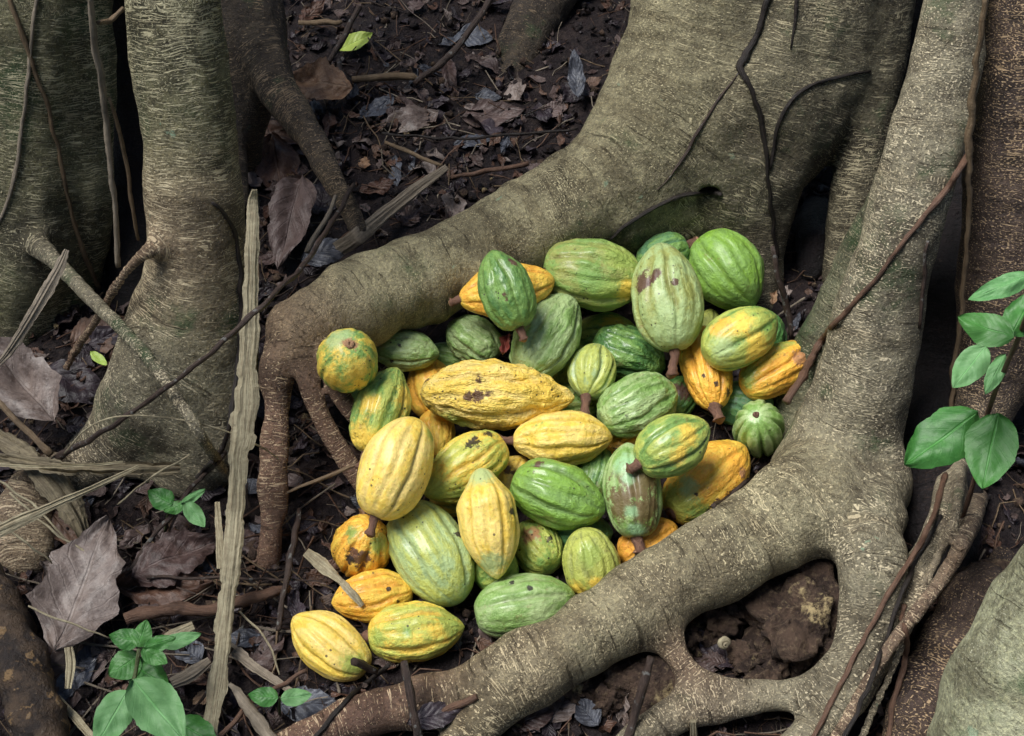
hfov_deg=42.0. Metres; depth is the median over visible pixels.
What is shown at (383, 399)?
cacao pod
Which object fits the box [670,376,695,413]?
cacao pod
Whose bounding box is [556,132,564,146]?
dead leaf
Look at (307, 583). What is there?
twig
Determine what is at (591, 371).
cacao pod
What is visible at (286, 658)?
twig
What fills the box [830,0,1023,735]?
red bark tree
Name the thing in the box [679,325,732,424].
cacao pod
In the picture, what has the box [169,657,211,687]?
straw splinter
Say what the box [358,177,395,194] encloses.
dead leaf
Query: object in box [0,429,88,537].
palm sheath
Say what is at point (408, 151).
twig
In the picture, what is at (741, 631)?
twig
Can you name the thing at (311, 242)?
twig
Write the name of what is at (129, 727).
dead leaf
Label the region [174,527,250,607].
twig
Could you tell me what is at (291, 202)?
dead leaf
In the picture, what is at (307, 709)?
dead leaf
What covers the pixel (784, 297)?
vine
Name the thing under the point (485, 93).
dead leaf
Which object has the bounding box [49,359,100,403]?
dead leaf
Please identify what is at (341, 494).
twig
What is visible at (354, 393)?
cacao pod
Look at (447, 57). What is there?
twig
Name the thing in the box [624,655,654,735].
twig
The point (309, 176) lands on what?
dead leaf
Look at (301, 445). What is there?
dead leaf
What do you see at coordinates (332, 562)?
dead leaf
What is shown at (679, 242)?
cacao pod
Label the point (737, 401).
cacao pod
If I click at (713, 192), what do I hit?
vine
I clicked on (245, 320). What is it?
twig
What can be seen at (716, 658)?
dead leaf
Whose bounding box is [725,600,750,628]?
soil clod
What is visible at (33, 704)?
rotten log
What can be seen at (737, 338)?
cacao pod
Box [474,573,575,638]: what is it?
cacao pod
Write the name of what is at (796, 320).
dead leaf
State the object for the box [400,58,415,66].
dead leaf
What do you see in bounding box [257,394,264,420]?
dead leaf
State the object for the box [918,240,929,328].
vine
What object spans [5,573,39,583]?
twig
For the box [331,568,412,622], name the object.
cacao pod
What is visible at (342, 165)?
dead leaf
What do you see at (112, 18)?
vine
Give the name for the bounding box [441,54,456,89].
dead leaf
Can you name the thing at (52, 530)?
straw
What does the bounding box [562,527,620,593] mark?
cacao pod
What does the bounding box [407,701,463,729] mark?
dead leaf
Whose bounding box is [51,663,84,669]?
twig
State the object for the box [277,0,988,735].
strangler tree
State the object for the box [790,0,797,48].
vine
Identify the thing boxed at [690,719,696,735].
straw splinter
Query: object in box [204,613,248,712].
twig
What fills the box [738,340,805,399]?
cacao pod
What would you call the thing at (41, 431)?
twig
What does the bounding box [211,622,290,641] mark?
twig
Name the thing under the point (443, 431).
cacao pod
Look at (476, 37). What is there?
dead leaf
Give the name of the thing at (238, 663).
twig
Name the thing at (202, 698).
twig
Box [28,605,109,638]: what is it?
straw
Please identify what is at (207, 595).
twig
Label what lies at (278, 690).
twig
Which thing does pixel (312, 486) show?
twig
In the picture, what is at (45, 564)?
dead leaf
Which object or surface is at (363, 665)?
stem
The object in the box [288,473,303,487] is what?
dead leaf
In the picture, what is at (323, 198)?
dead leaf
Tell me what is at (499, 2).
dead leaf
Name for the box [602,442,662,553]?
cacao pod
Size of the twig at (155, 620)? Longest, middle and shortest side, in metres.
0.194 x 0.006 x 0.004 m
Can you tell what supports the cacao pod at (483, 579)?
on the ground
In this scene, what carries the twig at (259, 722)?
on the strangler tree at (833, 480)
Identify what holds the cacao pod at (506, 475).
on the ground
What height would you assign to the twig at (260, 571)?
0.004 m
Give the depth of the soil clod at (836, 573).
1.95 m
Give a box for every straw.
[0,480,67,542]
[0,521,51,563]
[9,492,83,550]
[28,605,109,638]
[117,454,189,504]
[239,611,279,674]
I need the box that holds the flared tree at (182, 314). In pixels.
[0,0,258,575]
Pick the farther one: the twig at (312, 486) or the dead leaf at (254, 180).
the dead leaf at (254, 180)
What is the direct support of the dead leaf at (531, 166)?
on the leaf litter
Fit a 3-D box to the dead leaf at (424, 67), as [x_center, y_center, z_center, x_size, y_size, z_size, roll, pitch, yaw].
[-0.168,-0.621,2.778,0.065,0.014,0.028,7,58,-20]
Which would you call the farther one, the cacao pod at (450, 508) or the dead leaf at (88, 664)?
the cacao pod at (450, 508)
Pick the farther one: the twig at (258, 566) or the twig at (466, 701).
the twig at (258, 566)
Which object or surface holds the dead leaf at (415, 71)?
on the ground
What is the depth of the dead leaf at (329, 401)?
2.19 m
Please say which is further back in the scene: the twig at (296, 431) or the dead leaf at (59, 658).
the twig at (296, 431)
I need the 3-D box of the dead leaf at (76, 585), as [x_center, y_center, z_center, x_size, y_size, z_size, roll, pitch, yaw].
[-0.614,0.306,1.904,0.129,0.028,0.207,13,58,1]
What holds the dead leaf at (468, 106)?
on the leaf litter
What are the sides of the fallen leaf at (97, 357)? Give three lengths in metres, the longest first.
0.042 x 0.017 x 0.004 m
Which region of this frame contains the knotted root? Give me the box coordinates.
[882,546,1014,735]
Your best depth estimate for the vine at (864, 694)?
1.79 m
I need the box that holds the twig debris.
[0,0,1023,735]
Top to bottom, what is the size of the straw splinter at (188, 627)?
0.011 m
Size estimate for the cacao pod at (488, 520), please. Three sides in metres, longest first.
0.161 x 0.089 x 0.087 m
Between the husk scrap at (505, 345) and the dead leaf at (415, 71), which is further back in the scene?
the dead leaf at (415, 71)
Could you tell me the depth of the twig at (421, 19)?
2.86 m
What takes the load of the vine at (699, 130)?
attached to the fig tree at (606, 172)
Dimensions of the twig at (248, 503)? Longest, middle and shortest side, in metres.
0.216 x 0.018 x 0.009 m
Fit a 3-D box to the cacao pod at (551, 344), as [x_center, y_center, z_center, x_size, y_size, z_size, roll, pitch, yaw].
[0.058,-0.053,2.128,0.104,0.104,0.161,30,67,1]
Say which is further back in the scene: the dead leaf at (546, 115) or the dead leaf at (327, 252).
the dead leaf at (546, 115)
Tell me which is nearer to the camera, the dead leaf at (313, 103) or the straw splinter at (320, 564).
the straw splinter at (320, 564)
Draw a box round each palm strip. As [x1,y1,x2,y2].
[0,249,68,366]
[203,189,259,735]
[333,165,448,254]
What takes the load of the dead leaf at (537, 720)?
on the ground
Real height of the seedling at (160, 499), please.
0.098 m
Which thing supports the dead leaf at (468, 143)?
on the ground
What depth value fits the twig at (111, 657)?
1.89 m
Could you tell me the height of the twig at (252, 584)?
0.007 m
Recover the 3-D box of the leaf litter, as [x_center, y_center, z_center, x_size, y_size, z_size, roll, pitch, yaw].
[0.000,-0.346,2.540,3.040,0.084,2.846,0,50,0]
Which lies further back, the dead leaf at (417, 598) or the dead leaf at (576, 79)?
the dead leaf at (576, 79)
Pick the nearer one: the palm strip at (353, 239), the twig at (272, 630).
the twig at (272, 630)
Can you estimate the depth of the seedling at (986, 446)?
1.63 m
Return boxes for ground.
[0,0,1023,735]
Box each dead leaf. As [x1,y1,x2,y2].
[0,337,61,421]
[0,453,9,470]
[25,515,125,652]
[39,560,50,573]
[48,627,106,708]
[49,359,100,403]
[51,509,76,543]
[53,309,79,336]
[56,657,97,699]
[70,315,116,352]
[76,642,97,672]
[83,495,95,506]
[89,326,117,350]
[97,649,116,669]
[116,569,213,605]
[119,524,149,549]
[125,719,138,735]
[132,528,215,587]
[168,673,207,685]
[175,640,203,663]
[192,690,206,704]
[195,525,201,532]
[197,556,214,574]
[217,723,223,733]
[223,529,258,554]
[231,628,260,647]
[240,634,283,675]
[245,478,256,493]
[247,453,259,471]
[248,172,261,186]
[248,522,260,532]
[254,703,263,715]
[255,131,300,192]
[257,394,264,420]
[258,252,273,264]
[258,287,273,301]
[258,342,263,354]
[264,120,296,143]
[267,174,316,268]
[281,685,335,721]
[286,589,305,616]
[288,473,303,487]
[292,438,310,456]
[293,56,352,99]
[299,0,324,19]
[301,237,343,266]
[305,173,311,179]
[306,559,339,585]
[309,99,322,119]
[311,182,336,215]
[314,0,330,12]
[318,441,360,460]
[322,111,336,136]
[325,394,333,406]
[326,682,350,691]
[329,136,344,147]
[331,689,365,696]
[339,161,346,171]
[346,83,358,103]
[349,497,359,508]
[357,619,368,630]
[358,94,393,118]
[358,157,370,167]
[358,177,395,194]
[359,203,369,211]
[371,651,391,667]
[379,104,438,133]
[388,155,401,186]
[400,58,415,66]
[400,204,421,225]
[407,148,417,175]
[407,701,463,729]
[408,0,423,13]
[408,68,418,85]
[409,161,438,179]
[414,594,444,607]
[417,64,440,76]
[438,30,464,47]
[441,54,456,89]
[441,190,466,218]
[450,635,461,650]
[453,134,489,147]
[460,22,492,46]
[462,99,525,126]
[464,103,483,111]
[468,113,503,134]
[469,52,499,74]
[475,87,501,100]
[478,629,497,642]
[479,0,510,10]
[500,136,510,153]
[504,71,525,101]
[512,708,554,732]
[524,159,540,169]
[532,102,552,121]
[541,100,562,117]
[546,696,575,722]
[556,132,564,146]
[562,81,589,101]
[567,49,585,97]
[575,698,601,725]
[615,693,629,721]
[694,649,725,671]
[697,630,725,660]
[716,724,729,735]
[718,640,744,667]
[793,312,800,330]
[986,524,1000,547]
[1014,454,1023,466]
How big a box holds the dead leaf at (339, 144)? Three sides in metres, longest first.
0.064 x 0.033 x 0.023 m
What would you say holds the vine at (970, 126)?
attached to the red bark tree at (996, 245)
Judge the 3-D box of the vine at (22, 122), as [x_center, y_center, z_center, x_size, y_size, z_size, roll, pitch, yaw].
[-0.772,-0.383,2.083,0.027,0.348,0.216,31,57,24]
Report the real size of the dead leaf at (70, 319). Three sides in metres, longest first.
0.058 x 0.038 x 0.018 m
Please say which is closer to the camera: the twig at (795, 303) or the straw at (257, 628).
the straw at (257, 628)
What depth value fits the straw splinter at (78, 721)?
1.81 m
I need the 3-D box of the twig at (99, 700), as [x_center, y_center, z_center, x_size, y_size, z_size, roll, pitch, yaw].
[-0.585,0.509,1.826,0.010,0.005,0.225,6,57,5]
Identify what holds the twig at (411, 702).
on the strangler tree at (833, 480)
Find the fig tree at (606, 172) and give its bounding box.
[256,0,915,568]
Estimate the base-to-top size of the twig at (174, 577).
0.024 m
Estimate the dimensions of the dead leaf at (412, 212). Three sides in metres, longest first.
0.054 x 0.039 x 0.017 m
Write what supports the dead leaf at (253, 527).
on the ground
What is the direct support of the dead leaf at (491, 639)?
on the ground
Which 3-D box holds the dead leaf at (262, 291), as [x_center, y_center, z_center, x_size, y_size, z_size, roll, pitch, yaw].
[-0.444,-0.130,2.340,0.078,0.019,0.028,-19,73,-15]
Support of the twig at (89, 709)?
on the ground
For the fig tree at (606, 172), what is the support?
on the ground
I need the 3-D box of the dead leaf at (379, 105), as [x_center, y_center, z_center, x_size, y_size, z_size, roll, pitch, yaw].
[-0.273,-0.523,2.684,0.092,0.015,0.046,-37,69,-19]
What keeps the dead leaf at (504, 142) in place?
on the leaf litter
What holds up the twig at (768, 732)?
on the ground
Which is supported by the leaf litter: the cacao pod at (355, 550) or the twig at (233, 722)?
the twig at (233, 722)
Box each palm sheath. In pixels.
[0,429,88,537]
[0,451,180,478]
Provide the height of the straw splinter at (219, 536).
0.016 m
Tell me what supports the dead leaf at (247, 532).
on the ground
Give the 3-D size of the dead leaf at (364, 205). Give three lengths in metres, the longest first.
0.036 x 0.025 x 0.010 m
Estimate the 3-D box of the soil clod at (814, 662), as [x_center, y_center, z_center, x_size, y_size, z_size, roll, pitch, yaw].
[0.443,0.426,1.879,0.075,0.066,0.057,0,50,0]
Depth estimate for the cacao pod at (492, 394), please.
2.04 m
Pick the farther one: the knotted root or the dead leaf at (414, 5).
the dead leaf at (414, 5)
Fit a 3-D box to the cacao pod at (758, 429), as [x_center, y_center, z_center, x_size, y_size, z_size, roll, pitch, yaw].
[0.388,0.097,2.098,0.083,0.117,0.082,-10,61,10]
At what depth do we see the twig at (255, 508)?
2.05 m
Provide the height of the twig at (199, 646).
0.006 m
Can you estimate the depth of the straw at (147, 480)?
1.96 m
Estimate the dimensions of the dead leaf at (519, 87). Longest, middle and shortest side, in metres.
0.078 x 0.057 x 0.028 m
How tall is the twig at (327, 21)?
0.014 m
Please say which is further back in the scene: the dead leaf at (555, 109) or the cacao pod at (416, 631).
the dead leaf at (555, 109)
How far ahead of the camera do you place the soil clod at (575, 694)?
1.84 m
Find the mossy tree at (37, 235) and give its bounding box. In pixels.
[0,0,229,481]
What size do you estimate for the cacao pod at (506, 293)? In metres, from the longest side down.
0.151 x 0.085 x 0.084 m
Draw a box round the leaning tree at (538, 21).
[496,0,577,72]
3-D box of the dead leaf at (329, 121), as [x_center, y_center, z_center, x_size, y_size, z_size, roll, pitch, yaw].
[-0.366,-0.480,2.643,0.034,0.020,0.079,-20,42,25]
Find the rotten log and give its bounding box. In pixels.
[0,563,70,735]
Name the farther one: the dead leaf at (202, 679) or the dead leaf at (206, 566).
the dead leaf at (206, 566)
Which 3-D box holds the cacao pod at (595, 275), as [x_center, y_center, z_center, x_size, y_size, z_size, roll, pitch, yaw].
[0.133,-0.152,2.169,0.165,0.120,0.118,9,95,5]
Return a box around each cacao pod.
[291,610,371,681]
[316,328,377,392]
[331,514,389,576]
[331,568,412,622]
[346,390,358,421]
[349,367,411,469]
[356,416,433,537]
[360,600,464,662]
[376,330,439,371]
[386,500,474,606]
[407,359,445,416]
[420,410,455,457]
[421,358,574,430]
[424,430,508,502]
[429,499,456,516]
[435,342,461,365]
[446,314,501,360]
[448,263,554,316]
[456,468,519,578]
[474,556,518,589]
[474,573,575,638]
[477,250,536,342]
[497,455,527,490]
[499,410,612,465]
[509,293,581,376]
[510,457,604,529]
[515,519,563,574]
[543,238,637,311]
[552,345,583,384]
[556,517,612,546]
[562,383,597,415]
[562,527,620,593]
[567,343,616,414]
[577,449,611,495]
[580,312,634,345]
[592,324,665,379]
[597,371,677,438]
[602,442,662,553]
[606,435,636,453]
[617,517,677,562]
[626,413,709,477]
[631,242,703,378]
[636,231,698,261]
[662,439,750,524]
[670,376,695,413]
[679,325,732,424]
[688,228,763,309]
[701,306,777,370]
[702,309,718,325]
[721,381,773,425]
[732,399,784,457]
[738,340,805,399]
[772,311,787,343]
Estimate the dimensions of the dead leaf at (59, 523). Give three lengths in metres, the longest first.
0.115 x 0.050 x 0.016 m
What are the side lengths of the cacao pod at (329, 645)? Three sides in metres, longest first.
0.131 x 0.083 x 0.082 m
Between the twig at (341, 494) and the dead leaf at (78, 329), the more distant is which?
the dead leaf at (78, 329)
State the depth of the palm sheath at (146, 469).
1.97 m
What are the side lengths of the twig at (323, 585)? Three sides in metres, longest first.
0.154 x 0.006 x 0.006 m
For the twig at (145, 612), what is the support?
on the ground
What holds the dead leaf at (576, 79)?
on the dead leaf at (567, 92)
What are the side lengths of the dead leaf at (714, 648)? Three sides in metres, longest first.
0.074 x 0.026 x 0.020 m
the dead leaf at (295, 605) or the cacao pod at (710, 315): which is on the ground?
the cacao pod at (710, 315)
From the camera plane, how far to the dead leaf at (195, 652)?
1.89 m
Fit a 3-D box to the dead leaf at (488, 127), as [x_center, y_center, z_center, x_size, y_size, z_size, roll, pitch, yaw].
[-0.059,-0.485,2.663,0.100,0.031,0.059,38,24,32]
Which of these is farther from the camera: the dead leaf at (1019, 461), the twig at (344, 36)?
the twig at (344, 36)
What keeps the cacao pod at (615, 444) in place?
on the ground
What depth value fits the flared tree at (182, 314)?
1.96 m
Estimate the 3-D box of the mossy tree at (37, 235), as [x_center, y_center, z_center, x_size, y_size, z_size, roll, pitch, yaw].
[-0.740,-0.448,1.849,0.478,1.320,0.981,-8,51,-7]
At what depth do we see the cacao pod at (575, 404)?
2.14 m
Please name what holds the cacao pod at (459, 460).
on the cacao pod at (450, 508)
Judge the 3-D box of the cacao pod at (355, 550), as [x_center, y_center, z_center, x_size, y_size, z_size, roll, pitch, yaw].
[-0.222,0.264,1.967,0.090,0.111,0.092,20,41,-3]
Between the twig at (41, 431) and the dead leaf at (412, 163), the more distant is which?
the dead leaf at (412, 163)
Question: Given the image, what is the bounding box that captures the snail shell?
[717,636,730,649]
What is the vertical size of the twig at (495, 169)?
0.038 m
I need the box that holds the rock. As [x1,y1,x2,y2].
[926,544,1023,735]
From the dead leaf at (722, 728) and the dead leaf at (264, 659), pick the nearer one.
the dead leaf at (722, 728)
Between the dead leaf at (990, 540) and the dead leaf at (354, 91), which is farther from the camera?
the dead leaf at (354, 91)
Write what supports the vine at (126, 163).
hanging from the flared tree at (182, 314)
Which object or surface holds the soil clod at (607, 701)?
on the ground
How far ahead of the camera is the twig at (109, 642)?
1.94 m
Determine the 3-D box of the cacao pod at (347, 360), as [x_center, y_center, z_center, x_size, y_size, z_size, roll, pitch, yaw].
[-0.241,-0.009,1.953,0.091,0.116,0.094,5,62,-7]
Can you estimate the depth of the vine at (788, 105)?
2.17 m
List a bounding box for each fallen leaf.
[90,351,106,364]
[340,31,371,50]
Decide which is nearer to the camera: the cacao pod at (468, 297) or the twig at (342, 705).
the twig at (342, 705)
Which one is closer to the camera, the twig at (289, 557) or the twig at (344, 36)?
the twig at (289, 557)
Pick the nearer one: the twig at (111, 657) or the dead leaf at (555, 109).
the twig at (111, 657)
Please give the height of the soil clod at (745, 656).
0.062 m
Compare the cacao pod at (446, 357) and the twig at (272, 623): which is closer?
the twig at (272, 623)
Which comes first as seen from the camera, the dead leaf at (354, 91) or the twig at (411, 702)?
the twig at (411, 702)
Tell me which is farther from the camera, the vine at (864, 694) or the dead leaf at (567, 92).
the dead leaf at (567, 92)
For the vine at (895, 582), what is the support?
attached to the strangler tree at (833, 480)
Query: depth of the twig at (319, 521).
2.04 m
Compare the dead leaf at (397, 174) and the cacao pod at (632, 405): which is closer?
the cacao pod at (632, 405)
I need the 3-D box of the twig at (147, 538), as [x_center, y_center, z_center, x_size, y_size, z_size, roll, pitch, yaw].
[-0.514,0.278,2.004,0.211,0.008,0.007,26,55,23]
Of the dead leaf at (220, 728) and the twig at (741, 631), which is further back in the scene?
the twig at (741, 631)
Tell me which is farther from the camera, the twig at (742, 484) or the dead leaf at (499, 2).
the dead leaf at (499, 2)
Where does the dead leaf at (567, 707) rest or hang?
on the ground
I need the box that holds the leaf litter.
[0,0,1023,735]
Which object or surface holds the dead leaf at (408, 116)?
on the ground
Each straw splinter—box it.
[0,461,122,467]
[0,465,138,537]
[59,695,92,735]
[64,647,75,688]
[164,621,194,634]
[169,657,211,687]
[215,501,223,568]
[230,642,291,690]
[303,549,363,606]
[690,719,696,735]
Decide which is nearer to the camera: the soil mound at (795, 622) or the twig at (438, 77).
the soil mound at (795, 622)
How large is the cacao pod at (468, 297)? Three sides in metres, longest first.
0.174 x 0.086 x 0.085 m
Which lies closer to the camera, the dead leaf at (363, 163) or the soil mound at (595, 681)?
the soil mound at (595, 681)
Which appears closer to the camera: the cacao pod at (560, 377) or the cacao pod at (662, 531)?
the cacao pod at (662, 531)
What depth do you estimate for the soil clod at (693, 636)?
1.89 m
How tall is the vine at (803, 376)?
0.396 m
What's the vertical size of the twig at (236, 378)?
0.367 m
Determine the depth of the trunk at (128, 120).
2.29 m
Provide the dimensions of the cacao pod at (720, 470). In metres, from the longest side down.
0.172 x 0.107 x 0.105 m
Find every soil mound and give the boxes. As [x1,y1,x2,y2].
[585,672,605,695]
[622,652,693,714]
[740,558,838,677]
[937,559,1009,599]
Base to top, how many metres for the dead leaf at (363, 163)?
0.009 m
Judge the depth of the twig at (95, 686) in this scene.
1.85 m
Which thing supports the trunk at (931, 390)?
on the ground
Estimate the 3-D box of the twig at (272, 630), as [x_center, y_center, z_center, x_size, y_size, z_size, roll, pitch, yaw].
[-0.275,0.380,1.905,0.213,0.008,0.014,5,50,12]
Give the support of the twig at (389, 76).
on the ground
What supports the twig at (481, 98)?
on the ground
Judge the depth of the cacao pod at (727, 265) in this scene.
2.21 m
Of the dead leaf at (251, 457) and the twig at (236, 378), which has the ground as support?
the dead leaf at (251, 457)
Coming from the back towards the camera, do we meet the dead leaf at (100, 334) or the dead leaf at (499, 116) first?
the dead leaf at (499, 116)
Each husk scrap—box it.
[499,333,509,354]
[770,291,777,305]
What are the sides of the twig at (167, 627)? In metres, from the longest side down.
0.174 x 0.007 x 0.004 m
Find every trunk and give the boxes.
[105,0,146,307]
[790,0,922,280]
[903,150,982,575]
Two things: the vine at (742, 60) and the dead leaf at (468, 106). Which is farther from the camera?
the dead leaf at (468, 106)
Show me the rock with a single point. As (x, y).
(981, 689)
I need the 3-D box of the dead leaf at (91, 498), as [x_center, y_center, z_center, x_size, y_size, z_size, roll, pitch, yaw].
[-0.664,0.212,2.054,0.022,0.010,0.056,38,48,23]
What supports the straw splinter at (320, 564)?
on the cacao pod at (378, 590)
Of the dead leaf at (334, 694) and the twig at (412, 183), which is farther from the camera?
the twig at (412, 183)
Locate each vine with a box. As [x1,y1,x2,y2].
[0,0,38,222]
[7,0,100,289]
[88,0,120,267]
[96,6,124,24]
[107,97,139,240]
[609,188,722,240]
[657,73,738,189]
[735,0,779,257]
[769,70,870,169]
[770,245,793,338]
[782,154,966,404]
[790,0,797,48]
[811,472,947,735]
[842,514,942,735]
[885,603,909,735]
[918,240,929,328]
[949,0,987,406]
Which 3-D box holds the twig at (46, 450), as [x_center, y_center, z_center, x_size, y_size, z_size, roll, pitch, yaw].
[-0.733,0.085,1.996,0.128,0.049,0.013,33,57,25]
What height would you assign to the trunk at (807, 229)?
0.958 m
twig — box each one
[0,400,53,456]
[0,406,64,475]
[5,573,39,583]
[51,182,355,460]
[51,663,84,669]
[64,414,286,465]
[70,682,117,732]
[80,361,109,381]
[80,641,189,655]
[83,681,237,732]
[89,662,109,727]
[95,624,129,677]
[107,583,214,643]
[109,619,169,620]
[117,576,129,627]
[121,520,221,586]
[123,585,290,625]
[125,451,226,576]
[128,591,254,603]
[146,575,327,582]
[150,619,207,647]
[151,609,246,629]
[151,623,240,662]
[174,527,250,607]
[182,615,213,648]
[186,647,233,714]
[195,201,243,478]
[198,636,280,695]
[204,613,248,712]
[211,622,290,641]
[213,522,317,552]
[214,471,288,533]
[218,668,306,735]
[219,582,271,585]
[227,683,318,693]
[228,682,277,735]
[241,555,299,595]
[241,568,283,572]
[245,416,259,509]
[249,624,290,632]
[253,656,299,659]
[257,615,361,626]
[275,508,301,630]
[282,483,335,525]
[286,516,339,526]
[287,463,356,493]
[287,468,349,498]
[288,606,312,714]
[289,414,309,437]
[292,571,323,595]
[294,424,330,453]
[298,18,342,25]
[298,469,338,496]
[304,195,336,253]
[309,591,340,692]
[313,663,390,735]
[316,582,335,591]
[328,5,361,63]
[336,58,353,87]
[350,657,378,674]
[352,72,417,82]
[374,40,449,97]
[382,127,578,139]
[384,141,442,166]
[392,163,445,219]
[394,60,475,93]
[400,660,422,735]
[401,0,435,32]
[406,693,478,726]
[413,0,492,85]
[415,109,467,140]
[450,97,515,101]
[451,161,528,179]
[522,118,573,147]
[611,1,626,60]
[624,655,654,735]
[710,473,752,507]
[730,727,788,735]
[738,625,743,639]
[778,297,805,315]
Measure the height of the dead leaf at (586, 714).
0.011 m
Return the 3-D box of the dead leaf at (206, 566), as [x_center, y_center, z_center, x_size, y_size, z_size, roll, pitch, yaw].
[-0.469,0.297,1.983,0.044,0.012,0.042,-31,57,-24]
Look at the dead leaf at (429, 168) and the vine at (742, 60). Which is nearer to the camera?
the vine at (742, 60)
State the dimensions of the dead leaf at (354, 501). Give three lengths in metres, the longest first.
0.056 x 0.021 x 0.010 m
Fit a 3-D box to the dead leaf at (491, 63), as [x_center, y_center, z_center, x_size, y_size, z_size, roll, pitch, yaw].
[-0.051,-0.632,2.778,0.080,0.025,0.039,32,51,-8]
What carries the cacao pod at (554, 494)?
on the cacao pod at (603, 525)
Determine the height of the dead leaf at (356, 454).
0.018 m
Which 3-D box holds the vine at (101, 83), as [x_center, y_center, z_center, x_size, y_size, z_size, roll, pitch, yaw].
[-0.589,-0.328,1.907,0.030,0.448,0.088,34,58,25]
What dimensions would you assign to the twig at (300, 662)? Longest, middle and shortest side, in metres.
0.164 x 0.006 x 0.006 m
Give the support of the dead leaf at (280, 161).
on the ground
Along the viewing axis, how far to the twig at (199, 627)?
1.92 m
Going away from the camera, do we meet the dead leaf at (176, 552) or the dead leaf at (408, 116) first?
the dead leaf at (176, 552)
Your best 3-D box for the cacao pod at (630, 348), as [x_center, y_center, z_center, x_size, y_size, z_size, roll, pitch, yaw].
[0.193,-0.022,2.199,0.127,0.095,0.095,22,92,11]
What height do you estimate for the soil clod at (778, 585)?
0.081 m
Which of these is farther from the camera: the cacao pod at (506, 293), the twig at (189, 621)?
the cacao pod at (506, 293)
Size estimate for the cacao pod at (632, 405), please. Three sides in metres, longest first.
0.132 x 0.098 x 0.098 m
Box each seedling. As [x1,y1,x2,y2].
[93,620,215,735]
[148,488,205,531]
[248,687,311,715]
[904,271,1023,517]
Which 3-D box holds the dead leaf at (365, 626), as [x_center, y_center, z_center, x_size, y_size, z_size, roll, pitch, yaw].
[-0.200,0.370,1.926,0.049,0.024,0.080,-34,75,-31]
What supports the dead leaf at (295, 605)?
on the leaf litter
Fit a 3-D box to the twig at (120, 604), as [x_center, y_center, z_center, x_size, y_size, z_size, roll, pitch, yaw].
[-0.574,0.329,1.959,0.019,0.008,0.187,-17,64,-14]
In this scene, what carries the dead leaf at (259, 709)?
on the ground
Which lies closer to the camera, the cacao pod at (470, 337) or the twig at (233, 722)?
the twig at (233, 722)
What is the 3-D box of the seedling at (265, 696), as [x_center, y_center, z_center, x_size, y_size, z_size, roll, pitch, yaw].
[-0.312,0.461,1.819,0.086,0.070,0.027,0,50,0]
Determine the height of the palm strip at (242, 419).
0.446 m
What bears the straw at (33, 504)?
on the dead leaf at (76, 585)
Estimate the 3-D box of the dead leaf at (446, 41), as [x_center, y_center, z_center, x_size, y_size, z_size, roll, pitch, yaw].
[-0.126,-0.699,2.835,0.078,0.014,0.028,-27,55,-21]
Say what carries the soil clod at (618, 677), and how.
on the ground
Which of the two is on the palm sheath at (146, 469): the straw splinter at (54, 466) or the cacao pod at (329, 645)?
the straw splinter at (54, 466)
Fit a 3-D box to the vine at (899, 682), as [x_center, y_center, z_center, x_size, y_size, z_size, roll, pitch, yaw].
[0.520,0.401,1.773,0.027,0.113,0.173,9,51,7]
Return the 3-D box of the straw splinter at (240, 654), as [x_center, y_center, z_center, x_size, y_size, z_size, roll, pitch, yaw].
[-0.353,0.420,1.861,0.129,0.006,0.018,30,56,23]
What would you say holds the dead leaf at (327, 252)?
on the ground
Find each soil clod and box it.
[563,677,595,705]
[592,683,622,717]
[603,657,642,702]
[684,622,703,656]
[690,605,747,647]
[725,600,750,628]
[726,639,770,676]
[743,658,789,679]
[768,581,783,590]
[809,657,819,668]
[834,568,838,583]
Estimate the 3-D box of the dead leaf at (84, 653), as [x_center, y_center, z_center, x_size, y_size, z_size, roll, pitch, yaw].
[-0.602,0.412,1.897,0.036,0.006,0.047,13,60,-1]
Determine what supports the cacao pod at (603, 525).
on the ground
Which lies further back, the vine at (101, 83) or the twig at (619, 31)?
the twig at (619, 31)
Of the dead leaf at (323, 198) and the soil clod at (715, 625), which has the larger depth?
the dead leaf at (323, 198)
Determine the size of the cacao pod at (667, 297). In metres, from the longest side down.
0.224 x 0.114 x 0.114 m
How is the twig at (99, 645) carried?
on the ground
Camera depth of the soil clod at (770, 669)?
1.85 m
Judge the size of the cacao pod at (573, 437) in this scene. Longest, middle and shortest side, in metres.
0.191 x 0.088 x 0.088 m
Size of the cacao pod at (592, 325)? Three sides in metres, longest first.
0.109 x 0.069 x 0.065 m
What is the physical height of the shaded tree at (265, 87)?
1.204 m
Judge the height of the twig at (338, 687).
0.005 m
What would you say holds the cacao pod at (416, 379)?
on the ground
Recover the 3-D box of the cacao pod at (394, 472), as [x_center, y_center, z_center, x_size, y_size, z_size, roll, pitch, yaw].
[-0.173,0.156,1.918,0.104,0.104,0.184,23,79,-3]
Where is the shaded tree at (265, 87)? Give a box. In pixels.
[221,0,365,231]
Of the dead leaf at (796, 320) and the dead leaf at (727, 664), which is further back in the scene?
the dead leaf at (796, 320)
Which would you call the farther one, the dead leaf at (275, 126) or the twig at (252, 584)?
the dead leaf at (275, 126)
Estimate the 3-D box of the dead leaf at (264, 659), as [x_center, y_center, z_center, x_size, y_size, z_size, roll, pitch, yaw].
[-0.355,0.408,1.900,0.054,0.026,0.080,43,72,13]
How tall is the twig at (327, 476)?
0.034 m

